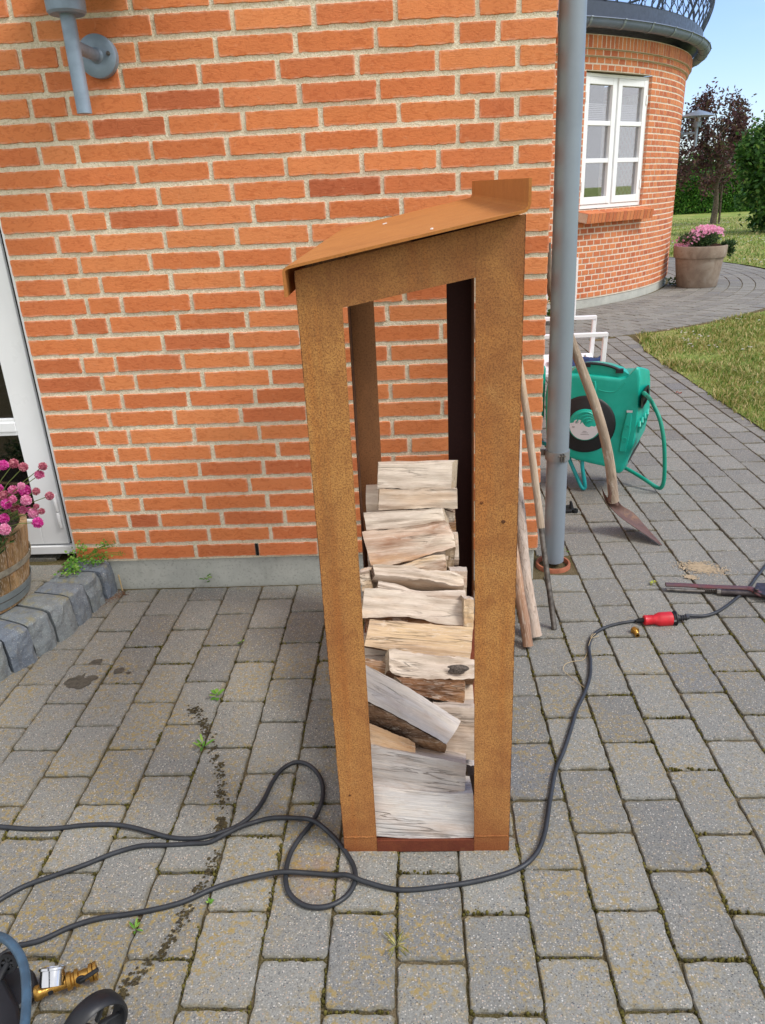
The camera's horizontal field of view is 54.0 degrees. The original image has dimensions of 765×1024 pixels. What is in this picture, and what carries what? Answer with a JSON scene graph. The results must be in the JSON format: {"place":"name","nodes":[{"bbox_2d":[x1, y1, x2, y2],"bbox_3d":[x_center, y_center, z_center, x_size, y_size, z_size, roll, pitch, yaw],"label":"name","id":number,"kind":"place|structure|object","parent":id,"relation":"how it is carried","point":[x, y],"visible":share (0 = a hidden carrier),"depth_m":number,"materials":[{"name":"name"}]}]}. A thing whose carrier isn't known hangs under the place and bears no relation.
{"place":"outdoors","nodes":[
{"label":"outdoors","id":0,"kind":"place"},
{"bbox_2d":[0,257,764,1023],"bbox_3d":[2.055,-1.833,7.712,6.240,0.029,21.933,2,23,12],"label":"paving","id":1,"kind":"structure","parent":0,"point":[708,459],"depth_m":1.91,"materials":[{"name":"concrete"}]},
{"bbox_2d":[0,554,117,681],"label":"stone doorstep","id":2,"kind":"object","parent":1,"relation":"on","point":[49,611],"visible":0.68,"depth_m":2.67,"materials":[{"name":"stone"}]},
{"bbox_2d":[0,459,54,613],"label":"barrel planter","id":3,"kind":"object","parent":2,"relation":"on","point":[15,567],"visible":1,"depth_m":2.52,"materials":[{"name":"brown wood"}]},
{"bbox_2d":[53,539,125,575],"bbox_3d":[-1.110,0.173,2.837,0.246,0.106,0.179,-2,23,3],"label":"chickweed","id":4,"kind":"object","parent":2,"relation":"on","point":[76,564],"visible":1,"depth_m":2.88,"materials":[{"name":"green plant"}]},
{"bbox_2d":[0,931,127,1023],"bbox_3d":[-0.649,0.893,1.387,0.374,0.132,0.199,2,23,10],"label":"pressure washer","id":5,"kind":"object","parent":1,"relation":"on","point":[21,989],"visible":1,"depth_m":1.39,"materials":[{"name":"black plastic"}]},
{"bbox_2d":[64,659,130,688],"bbox_3d":[-0.932,0.533,2.429,0.173,0.001,0.164,11,27,30],"label":"wet stain","id":6,"kind":"object","parent":1,"relation":"on","point":[78,682],"visible":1,"depth_m":2.42,"materials":[{"name":"liquid"}]},
{"bbox_2d":[103,589,128,605],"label":"leaf litter","id":7,"kind":"object","parent":1,"relation":"on","point":[117,596],"visible":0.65,"depth_m":2.93,"materials":[{"name":"brown plant"}]},
{"bbox_2d":[129,917,142,933],"bbox_3d":[-0.515,0.869,1.572,0.021,0.013,0.038,-17,27,-30],"label":"weed","id":8,"kind":"object","parent":1,"relation":"on","point":[135,925],"visible":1,"depth_m":1.57,"materials":[{"name":"green plant"}]},
{"bbox_2d":[112,703,229,1008],"bbox_3d":[-0.464,0.754,1.851,0.174,0.003,0.932,-4,23,-3],"label":"drip trail","id":9,"kind":"object","parent":1,"relation":"on","point":[223,823],"visible":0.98,"depth_m":1.69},
{"bbox_2d":[193,734,214,750],"bbox_3d":[-0.503,0.639,2.091,0.043,0.033,0.063,8,25,25],"label":"weed","id":10,"kind":"object","parent":1,"relation":"on","point":[199,742],"visible":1,"depth_m":2.09,"materials":[{"name":"green plant"}]},
{"bbox_2d":[209,688,224,700],"bbox_3d":[-0.507,0.550,2.295,0.042,0.036,0.048,-2,23,3],"label":"weed","id":11,"kind":"object","parent":1,"relation":"on","point":[216,690],"visible":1,"depth_m":2.30,"materials":[{"name":"green plant"}]},
{"bbox_2d":[0,0,558,588],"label":"brick house","id":12,"kind":"structure","parent":1,"relation":"on","point":[188,188],"depth_m":2.46,"materials":[{"name":"orange brick"}]},
{"bbox_2d":[0,235,70,543],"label":"door","id":13,"kind":"structure","parent":12,"relation":"in","point":[27,423],"depth_m":2.75,"materials":[{"name":"white plastic"}]},
{"bbox_2d":[44,0,118,113],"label":"wall lamp","id":14,"kind":"object","parent":12,"relation":"attached to","point":[94,55],"visible":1,"depth_m":2.11,"materials":[{"name":"metal"}]},
{"bbox_2d":[540,0,586,563],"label":"rain pipe","id":15,"kind":"object","parent":12,"relation":"attached to","point":[570,75],"visible":0.98,"depth_m":2.54,"materials":[{"name":"grey metal"}]},
{"bbox_2d":[542,361,666,489],"bbox_3d":[0.978,-0.450,3.713,0.860,0.632,0.350,15,28,35],"label":"hose reel","id":16,"kind":"object","parent":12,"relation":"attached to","point":[624,397],"visible":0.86,"depth_m":3.54,"materials":[{"name":"teal plastic"}]},
{"bbox_2d":[0,565,764,955],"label":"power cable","id":17,"kind":"object","parent":1,"relation":"on","point":[666,619],"visible":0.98,"depth_m":1.76,"materials":[{"name":"black rubber"}]},
{"bbox_2d":[2,608,764,1023],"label":"moss","id":18,"kind":"object","parent":1,"relation":"on","point":[478,912],"visible":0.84,"depth_m":1.68,"materials":[{"name":"green plant"}]},
{"bbox_2d":[383,931,411,958],"bbox_3d":[0.030,0.862,1.510,0.049,0.025,0.067,-7,23,-10],"label":"weed","id":19,"kind":"object","parent":1,"relation":"on","point":[398,944],"visible":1,"depth_m":1.51,"materials":[{"name":"green plant"}]},
{"bbox_2d":[282,178,531,851],"bbox_3d":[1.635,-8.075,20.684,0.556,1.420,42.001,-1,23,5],"label":"firewood rack","id":20,"kind":"object","parent":1,"relation":"on","point":[459,248],"visible":0.85,"depth_m":1.43,"materials":[{"name":"metal"}]},
{"bbox_2d":[373,774,473,837],"bbox_3d":[0.095,0.682,1.772,0.253,0.126,0.131,5,8,0],"label":"firewood log","id":21,"kind":"object","parent":20,"relation":"on","point":[400,812],"visible":0.8,"depth_m":1.71,"materials":[{"name":"grey wood"}]},
{"bbox_2d":[371,744,465,791],"bbox_3d":[0.084,0.593,1.769,0.246,0.107,0.122,9,6,-2],"label":"firewood log","id":22,"kind":"object","parent":21,"relation":"on","point":[420,768],"visible":0.82,"depth_m":1.71,"materials":[{"name":"grey wood"}]},
{"bbox_2d":[369,723,414,752],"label":"firewood log","id":23,"kind":"object","parent":22,"relation":"on","point":[383,737],"visible":0.76,"depth_m":1.72,"materials":[{"name":"brown wood"}]},
{"bbox_2d":[366,665,460,752],"bbox_3d":[0.047,0.483,1.777,0.302,0.118,0.092,32,54,-11],"label":"firewood log","id":24,"kind":"object","parent":22,"relation":"on","point":[400,709],"visible":0.86,"depth_m":1.73,"materials":[{"name":"grey wood"}]},
{"bbox_2d":[466,759,473,792],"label":"firewood log","id":25,"kind":"object","parent":20,"relation":"on","point":[470,768],"visible":0.19,"depth_m":1.81,"materials":[{"name":"wood"}]},
{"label":"firewood log","id":26,"kind":"object","parent":20,"relation":"on","visible":0},
{"bbox_2d":[432,700,473,760],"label":"firewood log","id":27,"kind":"object","parent":26,"relation":"on","point":[461,739],"visible":0.52,"depth_m":1.80,"materials":[{"name":"brown wood"}]},
{"bbox_2d":[474,309,532,646],"bbox_3d":[0.391,-0.115,2.479,0.038,1.127,0.038,-9,-1,6],"label":"wooden stick","id":28,"kind":"object","parent":1,"relation":"on","point":[523,617],"visible":0.27,"depth_m":2.46,"materials":[{"name":"brown wood"}]},
{"bbox_2d":[517,430,541,637],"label":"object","id":29,"kind":"object","parent":1,"relation":"on","point":[522,539],"visible":0.52,"depth_m":2.52,"materials":[{"name":"beige wood"}]},
{"bbox_2d":[521,360,556,629],"bbox_3d":[0.510,-0.139,2.533,0.029,1.031,0.393,-10,24,-16],"label":"tool pole","id":30,"kind":"object","parent":1,"relation":"on","point":[532,462],"visible":0.77,"depth_m":2.53,"materials":[{"name":"wood"}]},
{"bbox_2d":[545,297,549,321],"bbox_3d":[1.822,-2.289,8.365,0.650,0.302,0.612,-2,23,3],"label":"weed","id":31,"kind":"object","parent":1,"relation":"on","point":[548,312],"visible":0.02,"depth_m":8.48,"materials":[{"name":"green plant"}]},
{"bbox_2d":[536,556,569,573],"bbox_3d":[0.685,0.228,3.020,0.136,0.060,0.136,-2,23,3],"label":"drain collar","id":32,"kind":"object","parent":1,"relation":"in","point":[554,571],"visible":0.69,"depth_m":2.97,"materials":[{"name":"ceramic"}]},
{"bbox_2d":[544,258,607,376],"bbox_3d":[0.989,-0.951,4.441,0.654,0.999,0.582,-2,23,3],"label":"garden chair","id":33,"kind":"object","parent":1,"relation":"on","point":[592,334],"visible":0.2,"depth_m":4.51,"materials":[{"name":"white paint"}]},
{"bbox_2d":[572,355,600,366],"bbox_3d":[1.140,-0.894,4.404,0.300,0.042,0.200,-2,23,3],"label":"cloth","id":34,"kind":"object","parent":33,"relation":"on","point":[588,359],"visible":0.31,"depth_m":4.37,"materials":[{"name":"blue fabric"}]},
{"bbox_2d":[563,633,597,686],"bbox_3d":[0.633,0.460,2.404,0.079,0.013,0.333,7,25,22],"label":"twine","id":35,"kind":"object","parent":1,"relation":"on","point":[579,660],"visible":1,"depth_m":2.38,"materials":[{"name":"fabric"}]},
{"bbox_2d":[547,242,661,544],"bbox_3d":[0.848,-0.432,2.947,0.554,1.214,0.198,-5,23,-5],"label":"shovel","id":36,"kind":"object","parent":1,"relation":"on","point":[631,518],"visible":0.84,"depth_m":3.03,"materials":[{"name":"wood"}]},
{"bbox_2d":[547,0,714,311],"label":"round tower","id":37,"kind":"structure","parent":1,"relation":"on","point":[631,126],"depth_m":9.21,"materials":[{"name":"red brick"}]},
{"bbox_2d":[579,72,648,209],"bbox_3d":[2.712,-4.361,8.879,1.236,1.405,0.092,-19,28,-34],"label":"window","id":38,"kind":"structure","parent":37,"relation":"in","point":[615,83],"depth_m":8.88,"materials":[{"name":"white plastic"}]},
{"bbox_2d":[680,109,714,146],"bbox_3d":[4.332,-5.301,10.348,0.442,0.471,0.442,6,24,20],"label":"wall lamp","id":39,"kind":"object","parent":37,"relation":"attached to","point":[696,115],"visible":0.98,"depth_m":10.31,"materials":[{"name":"grey metal"}]},
{"bbox_2d":[630,626,639,636],"bbox_3d":[0.847,0.402,2.513,0.029,0.029,0.038,-2,23,3],"label":"brass fitting","id":40,"kind":"object","parent":1,"relation":"on","point":[634,630],"visible":1,"depth_m":2.51,"materials":[{"name":"gold metal"}]},
{"bbox_2d":[662,277,675,285],"bbox_3d":[4.161,-3.327,10.803,0.273,0.131,0.262,9,26,26],"label":"weed","id":41,"kind":"object","parent":1,"relation":"on","point":[671,280],"visible":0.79,"depth_m":10.77,"materials":[{"name":"green plant"}]},
{"bbox_2d":[672,224,737,287],"bbox_3d":[4.449,-3.576,10.479,0.734,0.820,0.768,-21,29,-37],"label":"flower pot","id":42,"kind":"object","parent":1,"relation":"on","point":[698,256],"visible":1,"depth_m":10.34,"materials":[{"name":"grey ceramic"}]},
{"bbox_2d":[665,582,764,597],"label":"pipe wrench","id":43,"kind":"object","parent":1,"relation":"on","point":[758,590],"visible":1,"depth_m":2.72,"materials":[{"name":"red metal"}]},
{"bbox_2d":[565,501,577,512],"bbox_3d":[0.869,-0.032,3.492,0.071,0.049,0.078,-2,23,3],"label":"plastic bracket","id":44,"kind":"object","parent":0,"point":[570,508],"visible":0.89,"depth_m":3.47,"materials":[{"name":"black plastic"}]},
{"bbox_2d":[604,0,764,167],"label":"sky","id":45,"kind":"structure","parent":0,"point":[735,29],"materials":[{"name":"blue"}]},
{"bbox_2d":[679,150,714,176],"bbox_3d":[13.965,-15.615,35.459,3.397,2.768,3.161,-17,26,-29],"label":"garden tree","id":46,"kind":"object","parent":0,"point":[691,158],"visible":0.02,"depth_m":34.78,"materials":[{"name":"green plant"}]},
{"bbox_2d":[667,560,731,579],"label":"sand","id":47,"kind":"structure","parent":0,"point":[701,567],"depth_m":2.91,"materials":[{"name":"beige sand"}]},
{"bbox_2d":[635,211,764,431],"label":"lawn","id":48,"kind":"structure","parent":0,"point":[703,216],"depth_m":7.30,"materials":[{"name":"green plant"}]},
{"bbox_2d":[673,169,760,214],"bbox_3d":[16.623,-14.132,32.870,14.166,1.939,1.493,-2,23,3],"label":"garden hedge","id":49,"kind":"object","parent":48,"relation":"on","point":[688,202],"visible":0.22,"depth_m":32.65,"materials":[{"name":"green plant"}]},
{"bbox_2d":[670,220,764,382],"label":"clover flowers","id":50,"kind":"object","parent":48,"relation":"on","point":[729,259],"visible":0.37,"depth_m":13.32,"materials":[{"name":"white plant"}]},
{"bbox_2d":[676,77,762,223],"bbox_3d":[10.636,-11.474,24.070,2.944,4.280,2.571,10,26,27],"label":"purple leaved tree","id":51,"kind":"object","parent":48,"relation":"on","point":[738,122],"visible":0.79,"depth_m":23.75,"materials":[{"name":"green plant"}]},
{"bbox_2d":[723,113,764,231],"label":"leafy bush","id":52,"kind":"object","parent":48,"relation":"on","point":[750,152],"visible":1,"depth_m":19.40,"materials":[{"name":"green plant"}]},
{"bbox_2d":[691,137,733,170],"bbox_3d":[15.919,-16.282,36.187,3.766,3.174,3.038,8,25,24],"label":"garden tree","id":53,"kind":"object","parent":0,"point":[715,159],"visible":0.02,"depth_m":35.28,"materials":[{"name":"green plant"}]},
{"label":"firewood log","id":54,"kind":"object","parent":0,"visible":0},
{"bbox_2d":[367,532,458,566],"bbox_3d":[0.092,0.115,2.263,0.270,0.109,0.114,-2,23,3],"label":"firewood log","id":55,"kind":"object","parent":54,"relation":"on","point":[456,559],"visible":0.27,"depth_m":2.21,"materials":[{"name":"brown wood"}]},
{"bbox_2d":[362,520,455,564],"bbox_3d":[0.084,0.094,2.255,0.284,0.117,0.130,-6,-3,4],"label":"firewood log","id":56,"kind":"object","parent":55,"relation":"on","point":[396,545],"visible":0.94,"depth_m":2.20,"materials":[{"name":"brown wood"}]},
{"bbox_2d":[445,547,455,569],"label":"firewood log","id":57,"kind":"object","parent":55,"relation":"on","point":[450,553],"visible":0.59,"depth_m":2.21,"materials":[{"name":"brown wood"}]},
{"bbox_2d":[403,554,446,570],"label":"firewood log","id":58,"kind":"object","parent":54,"relation":"on","point":[435,562],"visible":0.75,"depth_m":2.19,"materials":[{"name":"brown wood"}]},
{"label":"firewood log","id":59,"kind":"object","parent":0,"visible":0},
{"bbox_2d":[465,684,473,699],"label":"firewood log","id":60,"kind":"object","parent":59,"relation":"on","point":[469,692],"visible":0.03,"depth_m":1.89,"materials":[{"name":"brown wood"}]},
{"bbox_2d":[382,649,473,684],"bbox_3d":[0.113,0.408,1.902,0.242,0.140,0.069,7,57,-1],"label":"firewood log","id":61,"kind":"object","parent":60,"relation":"on","point":[401,663],"visible":0.69,"depth_m":1.86,"materials":[{"name":"brown wood"}]},
{"bbox_2d":[394,676,464,702],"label":"firewood log","id":62,"kind":"object","parent":60,"relation":"on","point":[430,690],"visible":0.64,"depth_m":1.84,"materials":[{"name":"brown wood"}]},
{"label":"firewood log","id":63,"kind":"object","parent":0,"visible":0},
{"bbox_2d":[365,655,384,660],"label":"firewood log","id":64,"kind":"object","parent":63,"relation":"on","point":[378,657],"visible":0.03,"depth_m":2.02,"materials":[{"name":"brown wood"}]},
{"bbox_2d":[365,658,385,673],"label":"firewood log","id":65,"kind":"object","parent":64,"relation":"on","point":[379,666],"visible":0.59,"depth_m":1.89,"materials":[{"name":"brown wood"}]},
{"bbox_2d":[364,619,472,658],"bbox_3d":[0.095,0.344,2.001,0.293,0.086,0.121,6,-18,-1],"label":"firewood log","id":66,"kind":"object","parent":64,"relation":"on","point":[429,639],"visible":0.84,"depth_m":1.95,"materials":[{"name":"brown wood"}]},
{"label":"firewood log","id":67,"kind":"object","parent":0,"visible":0},
{"bbox_2d":[364,633,386,654],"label":"firewood log","id":68,"kind":"object","parent":67,"relation":"on","point":[368,651],"visible":0.03,"depth_m":2.10,"materials":[{"name":"brown wood"}]},
{"bbox_2d":[366,617,460,632],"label":"firewood log","id":69,"kind":"object","parent":68,"relation":"on","point":[412,620],"visible":0.12,"depth_m":2.05,"materials":[{"name":"brown wood"}]},
{"bbox_2d":[362,588,462,624],"bbox_3d":[0.085,0.268,2.087,0.293,0.084,0.123,6,-9,0],"label":"firewood log","id":70,"kind":"object","parent":69,"relation":"on","point":[377,603],"visible":0.98,"depth_m":2.03,"materials":[{"name":"brown wood"}]},
{"bbox_2d":[461,595,473,626],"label":"firewood log","id":71,"kind":"object","parent":70,"relation":"on","point":[468,610],"visible":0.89,"depth_m":2.01,"materials":[{"name":"brown wood"}]},
{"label":"firewood log","id":72,"kind":"object","parent":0,"visible":0},
{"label":"firewood log","id":73,"kind":"object","parent":72,"relation":"on","visible":0},
{"bbox_2d":[360,567,374,591],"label":"firewood log","id":74,"kind":"object","parent":73,"relation":"on","point":[365,578],"visible":0.79,"depth_m":2.11,"materials":[{"name":"brown wood"}]},
{"bbox_2d":[370,564,463,590],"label":"firewood log","id":75,"kind":"object","parent":73,"relation":"on","point":[413,578],"visible":0.75,"depth_m":2.11,"materials":[{"name":"brown wood"}]},
{"bbox_2d":[376,581,465,599],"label":"firewood log","id":76,"kind":"object","parent":73,"relation":"on","point":[451,594],"visible":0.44,"depth_m":2.07,"materials":[{"name":"brown wood"}]},
{"bbox_2d":[448,566,466,593],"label":"firewood log","id":77,"kind":"object","parent":73,"relation":"on","point":[461,571],"visible":0.41,"depth_m":2.14,"materials":[{"name":"brown wood"}]},
{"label":"firewood log","id":78,"kind":"object","parent":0,"visible":0},
{"bbox_2d":[379,519,455,531],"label":"firewood log","id":79,"kind":"object","parent":78,"relation":"on","point":[452,525],"visible":0.03,"depth_m":2.32,"materials":[{"name":"beige wood"}]},
{"bbox_2d":[364,508,448,530],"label":"firewood log","id":80,"kind":"object","parent":79,"relation":"on","point":[388,519],"visible":0.91,"depth_m":2.22,"materials":[{"name":"brown wood"}]},
{"bbox_2d":[378,488,457,509],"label":"firewood log","id":81,"kind":"object","parent":80,"relation":"on","point":[393,498],"visible":0.88,"depth_m":2.27,"materials":[{"name":"brown wood"}]},
{"bbox_2d":[377,460,457,489],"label":"firewood log","id":82,"kind":"object","parent":81,"relation":"on","point":[411,475],"visible":1,"depth_m":2.27,"materials":[{"name":"brown wood"}]},
{"bbox_2d":[366,484,452,511],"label":"firewood log","id":83,"kind":"object","parent":79,"relation":"on","point":[371,498],"visible":0.13,"depth_m":2.33,"materials":[{"name":"brown wood"}]},
{"bbox_2d":[444,509,454,521],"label":"firewood log","id":84,"kind":"object","parent":79,"relation":"on","point":[450,515],"visible":0.25,"depth_m":2.31,"materials":[{"name":"brown wood"}]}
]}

